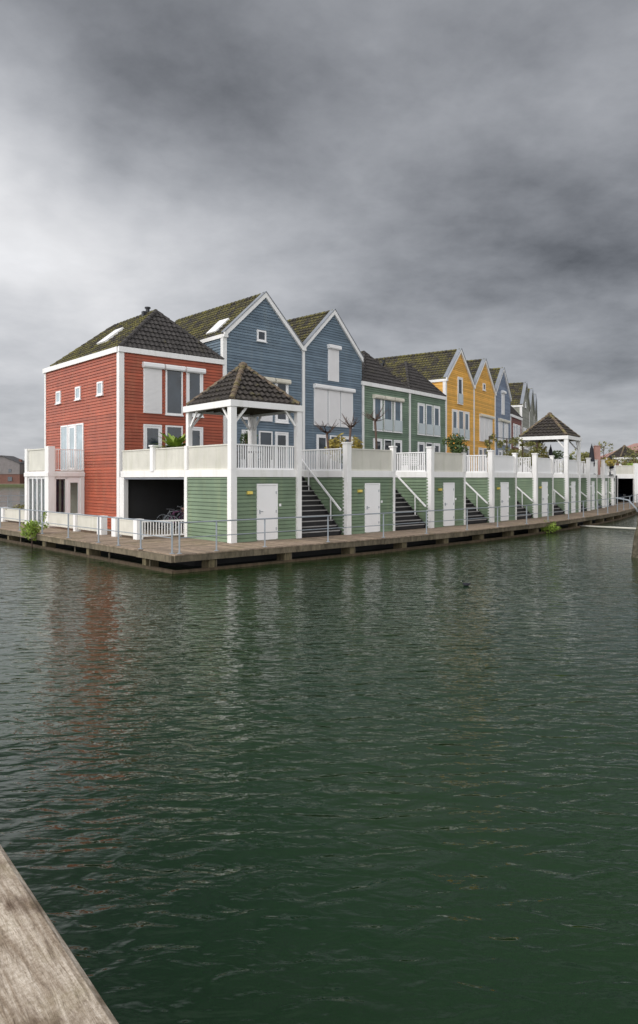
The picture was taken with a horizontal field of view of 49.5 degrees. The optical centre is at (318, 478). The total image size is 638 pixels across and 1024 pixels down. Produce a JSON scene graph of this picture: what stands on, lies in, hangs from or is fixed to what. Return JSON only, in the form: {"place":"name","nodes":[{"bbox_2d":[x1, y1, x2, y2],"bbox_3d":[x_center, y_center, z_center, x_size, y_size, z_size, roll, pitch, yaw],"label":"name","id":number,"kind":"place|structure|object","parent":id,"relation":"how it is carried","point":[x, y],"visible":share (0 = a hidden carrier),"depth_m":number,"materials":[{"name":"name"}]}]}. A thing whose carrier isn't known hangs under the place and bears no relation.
{"place":"outdoors","nodes":[
{"label":"outdoors","id":0,"kind":"place"},
{"bbox_2d":[0,455,24,483],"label":"brick house","id":1,"kind":"structure","parent":0,"point":[12,469],"depth_m":258.00,"materials":[{"name":"grey brick"}]},
{"bbox_2d":[0,484,40,486],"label":"bank","id":2,"kind":"structure","parent":0,"point":[12,485],"depth_m":247.73,"materials":[{"name":"green plant"}]},
{"bbox_2d":[0,487,637,1023],"bbox_3d":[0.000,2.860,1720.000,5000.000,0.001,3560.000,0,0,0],"label":"water","id":3,"kind":"structure","parent":0,"point":[398,787],"depth_m":6.61,"materials":[{"name":"liquid"}]},
{"bbox_2d":[19,510,48,547],"bbox_3d":[-11.856,2.090,28.793,0.777,1.539,1.208,0,0,40],"label":"shrub","id":4,"kind":"object","parent":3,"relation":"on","point":[31,527],"visible":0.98,"depth_m":28.64,"materials":[{"name":"green plant"}]},
{"bbox_2d":[86,548,100,555],"bbox_3d":[-8.285,3.192,25.456,0.450,1.335,0.230,0,0,-43],"label":"walkway pile","id":5,"kind":"object","parent":3,"relation":"in","point":[93,552],"visible":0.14,"depth_m":25.36,"materials":[{"name":"brown wood"}]},
{"bbox_2d":[142,558,158,566],"bbox_3d":[-5.442,3.192,22.364,0.450,1.335,0.244,0,0,-43],"label":"walkway pile","id":6,"kind":"object","parent":3,"relation":"in","point":[155,563],"visible":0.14,"depth_m":22.28,"materials":[{"name":"brown wood"}]},
{"bbox_2d":[202,559,214,567],"bbox_3d":[-3.506,3.192,21.948,0.222,1.335,0.450,0,0,-41],"label":"walkway pile","id":7,"kind":"object","parent":3,"relation":"in","point":[208,563],"visible":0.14,"depth_m":21.81,"materials":[{"name":"brown wood"}]},
{"bbox_2d":[277,553,290,560],"bbox_3d":[-1.216,3.192,23.927,0.274,1.335,0.450,0,0,-41],"label":"walkway pile","id":8,"kind":"object","parent":3,"relation":"in","point":[283,556],"visible":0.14,"depth_m":23.77,"materials":[{"name":"brown wood"}]},
{"bbox_2d":[341,547,353,553],"bbox_3d":[1.074,3.192,25.905,0.234,1.335,0.450,0,0,-41],"label":"walkway pile","id":9,"kind":"object","parent":3,"relation":"in","point":[348,550],"visible":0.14,"depth_m":25.79,"materials":[{"name":"brown wood"}]},
{"bbox_2d":[177,518,604,565],"bbox_3d":[4.319,3.683,55.279,56.676,2.355,37.093,0,0,-43],"label":"foundation","id":10,"kind":"object","parent":3,"relation":"in","point":[273,556],"depth_m":26.28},
{"bbox_2d":[20,522,577,566],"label":"walkway brackets","id":11,"kind":"object","parent":10,"relation":"on","point":[216,559],"visible":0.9,"depth_m":26.13,"materials":[{"name":"brown wood"}]},
{"bbox_2d":[0,512,637,573],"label":"walkway waterline beam","id":12,"kind":"structure","parent":10,"relation":"attached to","point":[165,570],"depth_m":25.58,"materials":[{"name":"brown wood"}]},
{"bbox_2d":[22,500,631,561],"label":"walkway base","id":13,"kind":"object","parent":10,"relation":"on","point":[210,540],"visible":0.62,"depth_m":31.17,"materials":[{"name":"concrete"}]},
{"bbox_2d":[128,479,183,528],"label":"garage back wall","id":14,"kind":"structure","parent":13,"relation":"on","point":[150,499],"depth_m":31.88,"materials":[{"name":"black"}]},
{"bbox_2d":[120,444,226,536],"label":"garage front","id":15,"kind":"structure","parent":13,"relation":"on","point":[155,462],"depth_m":27.61,"materials":[{"name":"white paint"}]},
{"bbox_2d":[175,291,303,467],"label":"timber house","id":16,"kind":"structure","parent":13,"relation":"on","point":[257,333],"depth_m":36.60,"materials":[{"name":"blue paint"}]},
{"bbox_2d":[206,318,229,334],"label":"roof window","id":17,"kind":"structure","parent":16,"relation":"in","point":[219,324],"depth_m":35.95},
{"bbox_2d":[256,329,266,342],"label":"window","id":18,"kind":"structure","parent":16,"relation":"in","point":[261,335],"depth_m":36.16,"materials":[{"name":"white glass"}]},
{"bbox_2d":[258,431,272,467],"bbox_3d":[-2.801,-1.425,36.384,0.960,2.170,0.135,0,0,-44],"label":"window","id":19,"kind":"structure","parent":16,"relation":"in","point":[265,437],"depth_m":36.32,"materials":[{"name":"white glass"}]},
{"bbox_2d":[260,377,274,421],"bbox_3d":[-2.758,-4.180,36.341,1.020,2.320,0.260,0,0,-44],"label":"window","id":20,"kind":"structure","parent":16,"relation":"in","point":[264,418],"depth_m":36.41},
{"bbox_2d":[274,432,288,467],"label":"window","id":21,"kind":"structure","parent":16,"relation":"in","point":[281,438],"depth_m":37.09,"materials":[{"name":"white glass"}]},
{"bbox_2d":[274,378,290,423],"bbox_3d":[-1.956,-4.155,37.106,1.040,2.370,0.260,0,0,-44],"label":"window","id":22,"kind":"structure","parent":16,"relation":"in","point":[283,384],"depth_m":37.13,"materials":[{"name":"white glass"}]},
{"bbox_2d":[187,444,341,542],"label":"storeroom","id":23,"kind":"structure","parent":13,"relation":"on","point":[248,492],"depth_m":25.79,"materials":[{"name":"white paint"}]},
{"bbox_2d":[256,484,277,539],"bbox_3d":[-1.908,1.215,25.624,0.950,2.070,0.117,0,0,-41],"label":"door","id":24,"kind":"structure","parent":23,"relation":"in","point":[267,494],"depth_m":25.63,"materials":[{"name":"white metal"}]},
{"bbox_2d":[0,507,637,562],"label":"walkway fascia","id":25,"kind":"structure","parent":13,"relation":"attached to","point":[167,558],"depth_m":25.38,"materials":[{"name":"brown wood"}]},
{"bbox_2d":[287,309,363,470],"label":"timber house","id":26,"kind":"structure","parent":13,"relation":"on","point":[332,361],"depth_m":39.90,"materials":[{"name":"blue paint"}]},
{"bbox_2d":[313,383,330,425],"bbox_3d":[0.149,-4.180,39.224,0.260,2.320,1.210,0,0,43],"label":"window","id":27,"kind":"structure","parent":26,"relation":"in","point":[320,398],"depth_m":39.19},
{"bbox_2d":[316,434,327,468],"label":"window","id":28,"kind":"structure","parent":26,"relation":"in","point":[321,442],"depth_m":39.30,"materials":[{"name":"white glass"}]},
{"bbox_2d":[327,344,341,381],"bbox_3d":[0.887,-6.680,40.006,0.260,2.080,1.020,0,0,43],"label":"window","id":29,"kind":"structure","parent":26,"relation":"in","point":[333,350],"depth_m":39.98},
{"bbox_2d":[328,386,342,426],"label":"window","id":30,"kind":"structure","parent":26,"relation":"in","point":[334,392],"depth_m":40.01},
{"bbox_2d":[340,387,355,427],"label":"window","id":31,"kind":"structure","parent":26,"relation":"in","point":[346,401],"depth_m":40.82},
{"bbox_2d":[302,442,425,534],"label":"storeroom","id":32,"kind":"structure","parent":13,"relation":"on","point":[363,482],"depth_m":29.22,"materials":[{"name":"white paint"}]},
{"bbox_2d":[364,483,379,531],"bbox_3d":[2.268,1.215,29.339,0.950,2.070,0.117,0,0,-44],"label":"door","id":33,"kind":"structure","parent":32,"relation":"in","point":[372,491],"depth_m":29.34,"materials":[{"name":"wood"}]},
{"bbox_2d":[361,351,409,470],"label":"timber house","id":34,"kind":"structure","parent":13,"relation":"on","point":[381,385],"depth_m":43.97,"materials":[{"name":"green paint"}]},
{"bbox_2d":[372,394,384,431],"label":"window","id":35,"kind":"structure","parent":34,"relation":"in","point":[377,399],"depth_m":43.09,"materials":[{"name":"white glass"}]},
{"bbox_2d":[383,396,394,432],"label":"window","id":36,"kind":"structure","parent":34,"relation":"in","point":[388,422],"depth_m":43.95,"materials":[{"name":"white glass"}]},
{"bbox_2d":[393,440,401,470],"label":"window","id":37,"kind":"structure","parent":34,"relation":"in","point":[398,443],"depth_m":44.90,"materials":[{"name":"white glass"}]},
{"bbox_2d":[393,397,404,432],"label":"window","id":38,"kind":"structure","parent":34,"relation":"in","point":[397,404],"depth_m":44.78,"materials":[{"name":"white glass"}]},
{"bbox_2d":[380,360,446,471],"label":"timber house","id":39,"kind":"structure","parent":13,"relation":"on","point":[426,408],"depth_m":47.89,"materials":[{"name":"green paint"}]},
{"bbox_2d":[417,442,424,464],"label":"window","id":40,"kind":"structure","parent":39,"relation":"in","point":[420,445],"depth_m":47.17,"materials":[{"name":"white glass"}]},
{"bbox_2d":[417,403,425,435],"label":"window","id":41,"kind":"structure","parent":39,"relation":"in","point":[421,407],"depth_m":47.05,"materials":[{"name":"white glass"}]},
{"bbox_2d":[425,404,432,435],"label":"window","id":42,"kind":"structure","parent":39,"relation":"in","point":[429,408],"depth_m":47.95,"materials":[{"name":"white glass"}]},
{"bbox_2d":[433,406,440,436],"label":"window","id":43,"kind":"structure","parent":39,"relation":"in","point":[436,409],"depth_m":48.83,"materials":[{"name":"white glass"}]},
{"bbox_2d":[375,348,474,470],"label":"timber house","id":44,"kind":"structure","parent":13,"relation":"on","point":[447,373],"depth_m":52.12,"materials":[{"name":"orange paint"}]},
{"bbox_2d":[451,409,457,438],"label":"window","id":45,"kind":"structure","parent":44,"relation":"in","point":[454,413],"depth_m":51.23,"materials":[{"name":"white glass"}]},
{"bbox_2d":[457,377,463,404],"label":"window","id":46,"kind":"structure","parent":44,"relation":"in","point":[459,380],"depth_m":51.97,"materials":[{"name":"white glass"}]},
{"bbox_2d":[458,410,463,439],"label":"window","id":47,"kind":"structure","parent":44,"relation":"in","point":[460,413],"depth_m":52.12,"materials":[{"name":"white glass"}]},
{"bbox_2d":[464,411,469,439],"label":"window","id":48,"kind":"structure","parent":44,"relation":"in","point":[466,414],"depth_m":53.05,"materials":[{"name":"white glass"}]},
{"bbox_2d":[395,446,487,527],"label":"storeroom","id":49,"kind":"structure","parent":13,"relation":"on","point":[440,483],"depth_m":32.96,"materials":[{"name":"white paint"}]},
{"bbox_2d":[443,483,454,525],"bbox_3d":[6.249,1.215,33.257,0.117,2.070,0.950,0,0,43],"label":"door","id":50,"kind":"structure","parent":49,"relation":"in","point":[448,488],"depth_m":33.23,"materials":[{"name":"white metal"}]},
{"bbox_2d":[466,358,495,471],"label":"timber house","id":51,"kind":"structure","parent":13,"relation":"on","point":[484,392],"depth_m":56.11,"materials":[{"name":"orange paint"}]},
{"bbox_2d":[479,413,485,441],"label":"window","id":52,"kind":"structure","parent":51,"relation":"in","point":[481,416],"depth_m":55.62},
{"bbox_2d":[484,415,489,441],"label":"window","id":53,"kind":"structure","parent":51,"relation":"in","point":[487,416],"depth_m":56.48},
{"bbox_2d":[488,416,494,442],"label":"window","id":54,"kind":"structure","parent":51,"relation":"in","point":[490,420],"depth_m":57.50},
{"bbox_2d":[466,450,532,522],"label":"storeroom","id":55,"kind":"structure","parent":13,"relation":"on","point":[495,485],"depth_m":36.89,"materials":[{"name":"green paint"}]},
{"bbox_2d":[500,482,508,520],"bbox_3d":[10.007,1.215,37.396,0.070,2.070,0.950,0,0,40],"label":"door","id":56,"kind":"structure","parent":55,"relation":"in","point":[504,491],"depth_m":37.37,"materials":[{"name":"white metal"}]},
{"bbox_2d":[489,367,511,455],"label":"timber house","id":57,"kind":"structure","parent":13,"relation":"on","point":[503,398],"depth_m":60.59,"materials":[{"name":"blue paint"}]},
{"bbox_2d":[498,418,503,440],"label":"window","id":58,"kind":"structure","parent":57,"relation":"in","point":[500,420],"depth_m":59.76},
{"bbox_2d":[501,390,506,414],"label":"window","id":59,"kind":"structure","parent":57,"relation":"in","point":[503,392],"depth_m":60.57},
{"bbox_2d":[510,405,522,471],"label":"timber house","id":60,"kind":"structure","parent":13,"relation":"on","point":[516,419],"depth_m":65.34,"materials":[{"name":"white paint"}]},
{"bbox_2d":[508,382,530,459],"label":"timber house","id":61,"kind":"structure","parent":13,"relation":"on","point":[520,403],"depth_m":69.53,"materials":[{"name":"grey paint"}]},
{"bbox_2d":[486,453,564,517],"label":"storeroom","id":62,"kind":"structure","parent":13,"relation":"on","point":[536,485],"depth_m":41.00,"materials":[{"name":"white paint"}]},
{"bbox_2d":[541,482,547,516],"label":"door","id":63,"kind":"structure","parent":62,"relation":"in","point":[544,493],"depth_m":41.65,"materials":[{"name":"wood"}]},
{"bbox_2d":[528,388,534,471],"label":"timber house","id":64,"kind":"structure","parent":13,"relation":"on","point":[532,409],"depth_m":74.78,"materials":[{"name":"grey paint"}]},
{"bbox_2d":[525,456,586,513],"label":"storeroom","id":65,"kind":"structure","parent":13,"relation":"on","point":[567,487],"depth_m":45.44,"materials":[{"name":"white paint"}]},
{"bbox_2d":[571,482,574,512],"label":"door","id":66,"kind":"structure","parent":65,"relation":"in","point":[572,484],"depth_m":46.08,"materials":[{"name":"wood"}]},
{"bbox_2d":[554,458,601,510],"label":"storeroom","id":67,"kind":"structure","parent":13,"relation":"on","point":[589,484],"depth_m":49.60,"materials":[{"name":"white paint"}]},
{"bbox_2d":[591,481,594,509],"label":"door","id":68,"kind":"structure","parent":67,"relation":"in","point":[593,482],"depth_m":50.90,"materials":[{"name":"wood"}]},
{"bbox_2d":[585,460,611,507],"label":"storeroom","id":69,"kind":"structure","parent":13,"relation":"on","point":[603,483],"depth_m":54.24,"materials":[{"name":"white paint"}]},
{"bbox_2d":[600,463,615,505],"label":"storeroom","id":70,"kind":"structure","parent":13,"relation":"on","point":[612,484],"depth_m":59.02,"materials":[{"name":"white paint"}]},
{"bbox_2d":[609,463,637,503],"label":"garage front","id":71,"kind":"structure","parent":13,"relation":"on","point":[626,482],"depth_m":66.64,"materials":[{"name":"white paint"}]},
{"bbox_2d":[606,445,637,464],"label":"pavilion","id":72,"kind":"structure","parent":71,"relation":"on","point":[620,452],"depth_m":91.40,"materials":[{"name":"white paint"}]},
{"bbox_2d":[622,447,637,462],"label":"shrub","id":73,"kind":"object","parent":71,"relation":"on","point":[633,457],"visible":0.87,"depth_m":75.10,"materials":[{"name":"green plant"}]},
{"bbox_2d":[618,487,631,500],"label":"parked car","id":74,"kind":"object","parent":13,"relation":"on","point":[622,493],"visible":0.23,"depth_m":70.32,"materials":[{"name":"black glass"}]},
{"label":"terrace slab","id":75,"kind":"structure","parent":13,"relation":"on","visible":0},
{"bbox_2d":[154,432,185,447],"bbox_3d":[-6.045,-1.138,29.108,2.033,1.657,1.886,0,0,0],"label":"palm shrub","id":76,"kind":"object","parent":75,"relation":"on","point":[172,441],"visible":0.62,"depth_m":28.79,"materials":[{"name":"green plant"}]},
{"bbox_2d":[183,362,303,470],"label":"pavilion","id":77,"kind":"structure","parent":75,"relation":"on","point":[242,390],"depth_m":26.21,"materials":[{"name":"white paint"}]},
{"bbox_2d":[315,419,337,468],"bbox_3d":[0.328,-1.538,31.746,1.154,2.458,0.860,0,0,0],"label":"bare tree","id":78,"kind":"object","parent":75,"relation":"on","point":[326,432],"visible":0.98,"depth_m":31.94,"materials":[{"name":"brown plant"}]},
{"bbox_2d":[325,433,345,460],"bbox_3d":[0.829,-1.247,32.532,1.080,1.874,1.235,0,0,-22],"label":"shrub","id":79,"kind":"object","parent":75,"relation":"on","point":[337,445],"visible":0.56,"depth_m":32.52,"materials":[{"name":"yellow plant"}]},
{"bbox_2d":[339,411,359,441],"bbox_3d":[1.598,-1.733,32.928,1.035,2.849,1.034,0,0,31],"label":"bare tree","id":80,"kind":"object","parent":75,"relation":"on","point":[350,426],"visible":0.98,"depth_m":32.75,"materials":[{"name":"brown plant"}]},
{"bbox_2d":[351,435,362,448],"bbox_3d":[1.805,-1.219,33.382,1.060,1.817,1.041,0,0,0],"label":"shrub","id":81,"kind":"object","parent":75,"relation":"on","point":[359,444],"visible":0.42,"depth_m":33.14,"materials":[{"name":"yellow plant"}]},
{"bbox_2d":[363,405,384,448],"bbox_3d":[2.701,-1.959,33.651,1.111,3.301,1.155,0,0,36],"label":"bare tree","id":82,"kind":"object","parent":75,"relation":"on","point":[375,426],"visible":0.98,"depth_m":33.57,"materials":[{"name":"brown plant"}]},
{"bbox_2d":[441,433,468,452],"bbox_3d":[6.761,-1.297,34.610,1.350,1.974,1.405,0,0,0],"label":"shrub","id":83,"kind":"object","parent":75,"relation":"on","point":[452,444],"visible":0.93,"depth_m":34.27,"materials":[{"name":"green plant"}]},
{"bbox_2d":[484,434,541,471],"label":"vine pergola","id":84,"kind":"object","parent":75,"relation":"on","point":[514,441],"visible":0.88,"depth_m":41.56,"materials":[{"name":"green plant"}]},
{"bbox_2d":[523,448,545,467],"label":"shrub","id":85,"kind":"object","parent":75,"relation":"on","point":[534,450],"visible":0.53,"depth_m":45.40,"materials":[{"name":"green plant"}]},
{"bbox_2d":[518,412,581,473],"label":"pavilion","id":86,"kind":"structure","parent":75,"relation":"on","point":[549,427],"depth_m":46.22,"materials":[{"name":"white paint"}]},
{"bbox_2d":[546,450,572,462],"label":"shrub","id":87,"kind":"object","parent":75,"relation":"on","point":[557,455],"visible":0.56,"depth_m":49.63,"materials":[{"name":"green plant"}]},
{"bbox_2d":[593,445,600,474],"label":"brick pillar","id":88,"kind":"structure","parent":75,"relation":"on","point":[596,448],"depth_m":53.80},
{"bbox_2d":[540,520,560,532],"bbox_3d":[12.175,2.517,36.625,1.281,0.688,0.811,0,0,0],"label":"shrub","id":89,"kind":"object","parent":3,"relation":"on","point":[554,528],"visible":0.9,"depth_m":36.51,"materials":[{"name":"green plant"}]},
{"bbox_2d":[579,525,635,529],"bbox_3d":[17.933,2.760,38.067,0.107,0.148,7.600,0,0,-42],"label":"barrier pole","id":90,"kind":"object","parent":3,"relation":"on","point":[608,527],"visible":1,"depth_m":39.60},
{"bbox_2d":[631,516,637,557],"bbox_3d":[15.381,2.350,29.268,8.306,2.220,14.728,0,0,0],"label":"wooden post","id":91,"kind":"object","parent":3,"relation":"in","point":[635,548],"depth_m":25.11,"materials":[{"name":"wood"}]},
{"bbox_2d":[0,502,637,555],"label":"walkway","id":92,"kind":"structure","parent":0,"point":[162,545],"depth_m":26.92,"materials":[{"name":"brown wood"}]},
{"bbox_2d":[1,507,24,521],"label":"garden fence","id":93,"kind":"object","parent":92,"relation":"on","point":[6,513],"visible":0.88,"depth_m":36.05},
{"bbox_2d":[49,513,106,534],"bbox_3d":[-10.688,1.895,30.321,0.300,0.770,5.770,0,0,-43],"label":"garden fence","id":94,"kind":"object","parent":92,"relation":"on","point":[79,520],"visible":0.91,"depth_m":29.92,"materials":[{"name":"wood"}]},
{"bbox_2d":[0,507,174,553],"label":"steel railing","id":95,"kind":"object","parent":92,"relation":"on","point":[118,531],"visible":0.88,"depth_m":24.72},
{"bbox_2d":[24,307,224,528],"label":"timber house","id":96,"kind":"structure","parent":92,"relation":"on","point":[114,391],"depth_m":32.96,"materials":[{"name":"red paint"}]},
{"bbox_2d":[61,425,67,470],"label":"window","id":97,"kind":"structure","parent":96,"relation":"in","point":[64,429],"depth_m":35.33,"materials":[{"name":"white glass"}]},
{"bbox_2d":[68,424,75,470],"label":"window","id":98,"kind":"structure","parent":96,"relation":"in","point":[71,428],"depth_m":34.69,"materials":[{"name":"clear glass"}]},
{"bbox_2d":[74,386,81,400],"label":"window","id":99,"kind":"structure","parent":96,"relation":"in","point":[78,389],"depth_m":34.08,"materials":[{"name":"clear glass"}]},
{"bbox_2d":[76,423,84,470],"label":"window","id":100,"kind":"structure","parent":96,"relation":"in","point":[80,429],"depth_m":33.91,"materials":[{"name":"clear glass"}]},
{"bbox_2d":[96,381,103,396],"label":"window","id":101,"kind":"structure","parent":96,"relation":"in","point":[100,384],"depth_m":32.28,"materials":[{"name":"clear glass"}]},
{"bbox_2d":[96,327,123,344],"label":"roof window","id":102,"kind":"structure","parent":96,"relation":"in","point":[116,331],"depth_m":34.23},
{"bbox_2d":[143,424,161,448],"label":"window","id":103,"kind":"structure","parent":96,"relation":"in","point":[151,432],"depth_m":31.94,"materials":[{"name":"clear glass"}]},
{"bbox_2d":[142,362,164,413],"bbox_3d":[-7.640,-4.180,31.939,1.040,2.320,0.260,0,0,-41],"label":"window","id":104,"kind":"structure","parent":96,"relation":"in","point":[152,372],"depth_m":31.93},
{"bbox_2d":[165,425,182,446],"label":"window","id":105,"kind":"structure","parent":96,"relation":"in","point":[176,431],"depth_m":32.71,"materials":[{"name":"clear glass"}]},
{"bbox_2d":[164,364,185,416],"bbox_3d":[-6.801,-4.155,32.665,1.020,2.370,0.260,0,0,-41],"label":"window","id":106,"kind":"structure","parent":96,"relation":"in","point":[173,373],"depth_m":32.68,"materials":[{"name":"clear glass"}]},
{"bbox_2d":[185,367,205,417],"bbox_3d":[-5.962,-4.155,33.390,1.040,2.370,0.260,0,0,-41],"label":"window","id":107,"kind":"structure","parent":96,"relation":"in","point":[194,376],"depth_m":33.36,"materials":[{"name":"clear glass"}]},
{"bbox_2d":[192,427,202,445],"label":"window","id":108,"kind":"structure","parent":96,"relation":"in","point":[197,432],"depth_m":33.54,"materials":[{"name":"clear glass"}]},
{"bbox_2d":[111,517,183,539],"bbox_3d":[-6.869,1.895,26.640,1.434,0.770,3.100,0,0,-76],"label":"garden fence","id":109,"kind":"object","parent":92,"relation":"on","point":[131,526],"visible":0.88,"depth_m":26.60,"materials":[{"name":"wood"}]},
{"bbox_2d":[177,494,637,553],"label":"steel railing","id":110,"kind":"object","parent":92,"relation":"on","point":[328,528],"visible":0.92,"depth_m":26.94,"materials":[{"name":"metal"}]},
{"bbox_2d":[0,0,637,472],"label":"sky","id":111,"kind":"structure","parent":0,"point":[432,175],"materials":[{"name":"grey"}]},
{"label":"pier deck beams","id":112,"kind":"structure","parent":0,"visible":0},
{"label":"pier deck","id":113,"kind":"structure","parent":112,"relation":"on","visible":0},
{"bbox_2d":[0,845,118,1023],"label":"timber railing","id":114,"kind":"object","parent":113,"relation":"on","point":[44,978],"depth_m":0.84,"materials":[{"name":"brown wood"}]},
{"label":"island ground","id":115,"kind":"structure","parent":0,"visible":0},
{"bbox_2d":[600,443,637,473],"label":"timber house","id":116,"kind":"structure","parent":115,"relation":"on","point":[632,446],"depth_m":135.16,"materials":[{"name":"wood"}]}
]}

